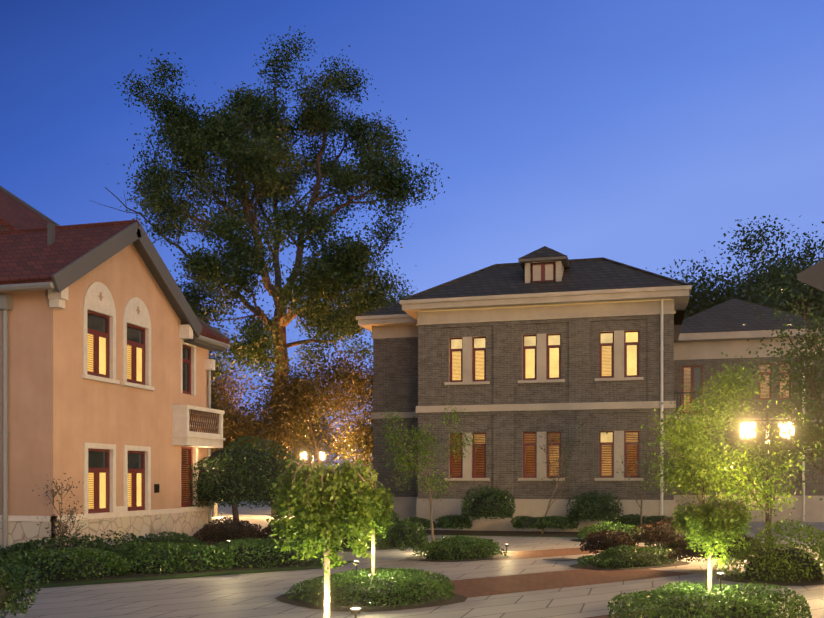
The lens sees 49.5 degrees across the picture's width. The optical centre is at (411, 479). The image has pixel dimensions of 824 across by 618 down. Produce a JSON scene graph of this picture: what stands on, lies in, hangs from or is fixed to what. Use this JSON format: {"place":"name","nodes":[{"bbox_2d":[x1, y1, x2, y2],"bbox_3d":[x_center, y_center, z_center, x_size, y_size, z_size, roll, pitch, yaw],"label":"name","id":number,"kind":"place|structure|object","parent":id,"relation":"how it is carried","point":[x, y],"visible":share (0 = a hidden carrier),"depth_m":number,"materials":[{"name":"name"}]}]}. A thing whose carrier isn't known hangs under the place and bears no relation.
{"place":"outdoors","nodes":[
{"label":"outdoors","id":0,"kind":"place"},
{"bbox_2d":[0,480,823,617],"bbox_3d":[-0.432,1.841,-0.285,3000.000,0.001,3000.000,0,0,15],"label":"ground","id":1,"kind":"structure","parent":0,"point":[250,595],"depth_m":14.52,"materials":[{"name":"stone"}]},
{"bbox_2d":[0,186,231,554],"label":"peach house","id":2,"kind":"structure","parent":1,"relation":"on","point":[109,339],"depth_m":20.71,"materials":[{"name":"paint"}]},
{"bbox_2d":[211,375,236,516],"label":"garden tree","id":3,"kind":"object","parent":1,"relation":"on","point":[215,511],"visible":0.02,"depth_m":43.83,"materials":[{"name":"brown plant"}]},
{"bbox_2d":[215,418,249,521],"bbox_3d":[-7.775,-0.662,36.669,2.740,5.046,4.548,0,0,15],"label":"garden tree","id":4,"kind":"object","parent":1,"relation":"on","point":[235,513],"depth_m":36.78,"materials":[{"name":"brown plant"}]},
{"bbox_2d":[90,68,401,515],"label":"tree","id":5,"kind":"object","parent":1,"relation":"on","point":[258,309],"visible":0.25,"depth_m":45.54,"materials":[{"name":"brown plant"}]},
{"bbox_2d":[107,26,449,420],"bbox_3d":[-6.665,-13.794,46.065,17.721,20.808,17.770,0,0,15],"label":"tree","id":6,"kind":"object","parent":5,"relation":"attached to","point":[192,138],"visible":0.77,"depth_m":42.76,"materials":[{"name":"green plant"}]},
{"bbox_2d":[209,330,372,495],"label":"trees","id":7,"kind":"object","parent":1,"relation":"on","point":[292,423],"visible":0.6,"depth_m":38.40,"materials":[{"name":"plant"}]},
{"bbox_2d":[300,448,324,459],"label":"lamp post","id":8,"kind":"object","parent":1,"relation":"on","point":[321,455],"visible":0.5,"depth_m":43.70,"materials":[{"name":"white glass"}]},
{"bbox_2d":[266,375,372,466],"bbox_3d":[-4.278,-1.400,38.782,4.753,6.537,3.398,0,0,31],"label":"garden tree","id":9,"kind":"object","parent":1,"relation":"on","point":[318,457],"visible":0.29,"depth_m":38.37,"materials":[{"name":"brown plant"}]},
{"bbox_2d":[304,439,340,463],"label":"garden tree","id":10,"kind":"object","parent":1,"relation":"on","point":[324,462],"visible":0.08,"depth_m":52.45,"materials":[{"name":"brown plant"}]},
{"bbox_2d":[337,364,372,480],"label":"garden tree","id":11,"kind":"object","parent":1,"relation":"on","point":[365,431],"visible":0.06,"depth_m":43.57,"materials":[{"name":"brown plant"}]},
{"bbox_2d":[32,473,763,563],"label":"shrubs","id":12,"kind":"object","parent":1,"relation":"on","point":[589,540],"visible":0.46,"depth_m":21.53,"materials":[{"name":"plant"}]},
{"bbox_2d":[0,448,822,617],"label":"shrub","id":13,"kind":"object","parent":1,"relation":"on","point":[4,593],"visible":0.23,"depth_m":18.68,"materials":[{"name":"green plant"}]},
{"bbox_2d":[9,530,823,617],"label":"planting beds","id":14,"kind":"object","parent":1,"relation":"on","point":[284,598],"visible":0.31,"depth_m":17.15,"materials":[{"name":"grey stone"}]},
{"bbox_2d":[47,482,83,547],"bbox_3d":[-7.186,0.944,18.456,0.611,1.797,0.847,0,0,15],"label":"bare shrub","id":15,"kind":"object","parent":14,"relation":"on","point":[72,512],"visible":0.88,"depth_m":18.37,"materials":[{"name":"brown plant"}]},
{"bbox_2d":[279,460,375,617],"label":"weeping tree","id":16,"kind":"object","parent":14,"relation":"on","point":[326,595],"visible":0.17,"depth_m":7.94,"materials":[{"name":"beige plant"}]},
{"bbox_2d":[371,489,387,574],"bbox_3d":[-0.612,0.979,13.731,0.474,1.725,0.578,0,0,15],"label":"weeping tree","id":17,"kind":"object","parent":14,"relation":"on","point":[373,553],"depth_m":13.70,"materials":[{"name":"beige plant"}]},
{"bbox_2d":[0,519,811,617],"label":"ground cover","id":18,"kind":"object","parent":14,"relation":"on","point":[120,564],"visible":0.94,"depth_m":15.88,"materials":[{"name":"green plant"}]},
{"bbox_2d":[0,263,823,617],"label":"foliage","id":19,"kind":"object","parent":14,"relation":"on","point":[8,573],"visible":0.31,"depth_m":18.73,"materials":[{"name":"green plant"}]},
{"bbox_2d":[266,352,823,582],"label":"tree foliage","id":20,"kind":"object","parent":14,"relation":"on","point":[365,514],"visible":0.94,"depth_m":16.06,"materials":[{"name":"green plant"}]},
{"bbox_2d":[541,426,595,533],"bbox_3d":[5.396,-0.010,30.181,1.980,3.710,1.629,0,0,22],"label":"slender tree","id":21,"kind":"object","parent":14,"relation":"on","point":[556,486],"visible":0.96,"depth_m":29.97,"materials":[{"name":"brown plant"}]},
{"bbox_2d":[620,439,679,532],"bbox_3d":[7.677,0.042,28.543,2.037,3.603,2.276,0,0,15],"label":"slender tree","id":22,"kind":"object","parent":14,"relation":"on","point":[645,481],"visible":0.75,"depth_m":29.04,"materials":[{"name":"brown plant"}]},
{"bbox_2d":[681,500,744,591],"bbox_3d":[3.897,1.052,11.628,0.809,1.578,0.759,0,0,15],"label":"weeping tree","id":23,"kind":"object","parent":14,"relation":"on","point":[709,572],"visible":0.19,"depth_m":11.65,"materials":[{"name":"beige plant"}]},
{"bbox_2d":[387,412,465,540],"bbox_3d":[0.097,-0.098,26.897,2.567,3.882,2.192,0,0,45],"label":"slender tree","id":24,"kind":"object","parent":1,"relation":"on","point":[431,519],"visible":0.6,"depth_m":26.94,"materials":[{"name":"brown plant"}]},
{"bbox_2d":[220,513,724,617],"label":"garden lights","id":25,"kind":"object","parent":1,"relation":"on","point":[355,611],"visible":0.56,"depth_m":11.12,"materials":[{"name":"grey metal"}]},
{"bbox_2d":[356,246,691,531],"bbox_3d":[4.785,-3.618,37.282,12.544,10.918,12.653,0,0,15],"label":"grey villa","id":26,"kind":"object","parent":1,"relation":"on","point":[510,358],"visible":0.9,"depth_m":31.62,"materials":[{"name":"brick"}]},
{"bbox_2d":[425,546,693,617],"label":"brick paving bands","id":27,"kind":"object","parent":1,"relation":"on","point":[478,587],"visible":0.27,"depth_m":16.53,"materials":[{"name":"brown brick"}]},
{"bbox_2d":[543,558,576,560],"bbox_3d":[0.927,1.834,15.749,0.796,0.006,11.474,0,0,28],"label":"drain cover","id":28,"kind":"object","parent":1,"relation":"on","point":[559,559],"visible":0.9,"depth_m":20.38,"materials":[{"name":"grey metal"}]},
{"bbox_2d":[668,368,737,504],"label":"tree branches","id":29,"kind":"object","parent":1,"relation":"on","point":[703,501],"visible":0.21,"depth_m":24.37,"materials":[{"name":"brown plant"}]},
{"bbox_2d":[657,215,823,320],"bbox_3d":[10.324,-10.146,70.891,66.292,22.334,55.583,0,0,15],"label":"tree","id":30,"kind":"object","parent":1,"relation":"on","point":[699,301],"visible":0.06,"depth_m":64.46,"materials":[{"name":"green plant"}]},
{"bbox_2d":[674,298,823,521],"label":"grey villa","id":31,"kind":"object","parent":1,"relation":"on","point":[707,337],"visible":0.42,"depth_m":38.97,"materials":[{"name":"brick"}]},
{"bbox_2d":[739,412,794,548],"bbox_3d":[8.355,0.131,20.988,1.200,3.420,0.300,0,0,1],"label":"lamp post","id":32,"kind":"object","parent":1,"relation":"on","point":[752,422],"visible":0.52,"depth_m":20.95,"materials":[{"name":"grey metal"}]},
{"bbox_2d":[730,405,804,547],"bbox_3d":[7.606,0.128,19.051,1.791,3.440,1.693,0,0,-19],"label":"tree trunk","id":33,"kind":"object","parent":1,"relation":"on","point":[769,519],"visible":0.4,"depth_m":18.91,"materials":[{"name":"brown plant"}]},
{"bbox_2d":[747,296,823,474],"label":"tree","id":34,"kind":"object","parent":1,"relation":"on","point":[817,398],"visible":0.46,"depth_m":14.29,"materials":[{"name":"brown plant"}]},
{"bbox_2d":[0,0,823,468],"label":"sky","id":35,"kind":"structure","parent":0,"point":[633,133],"materials":[{"name":"blue"}]},
{"bbox_2d":[797,259,823,290],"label":"house eaves","id":36,"kind":"object","parent":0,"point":[813,275],"visible":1,"depth_m":12.92,"materials":[{"name":"grey"}]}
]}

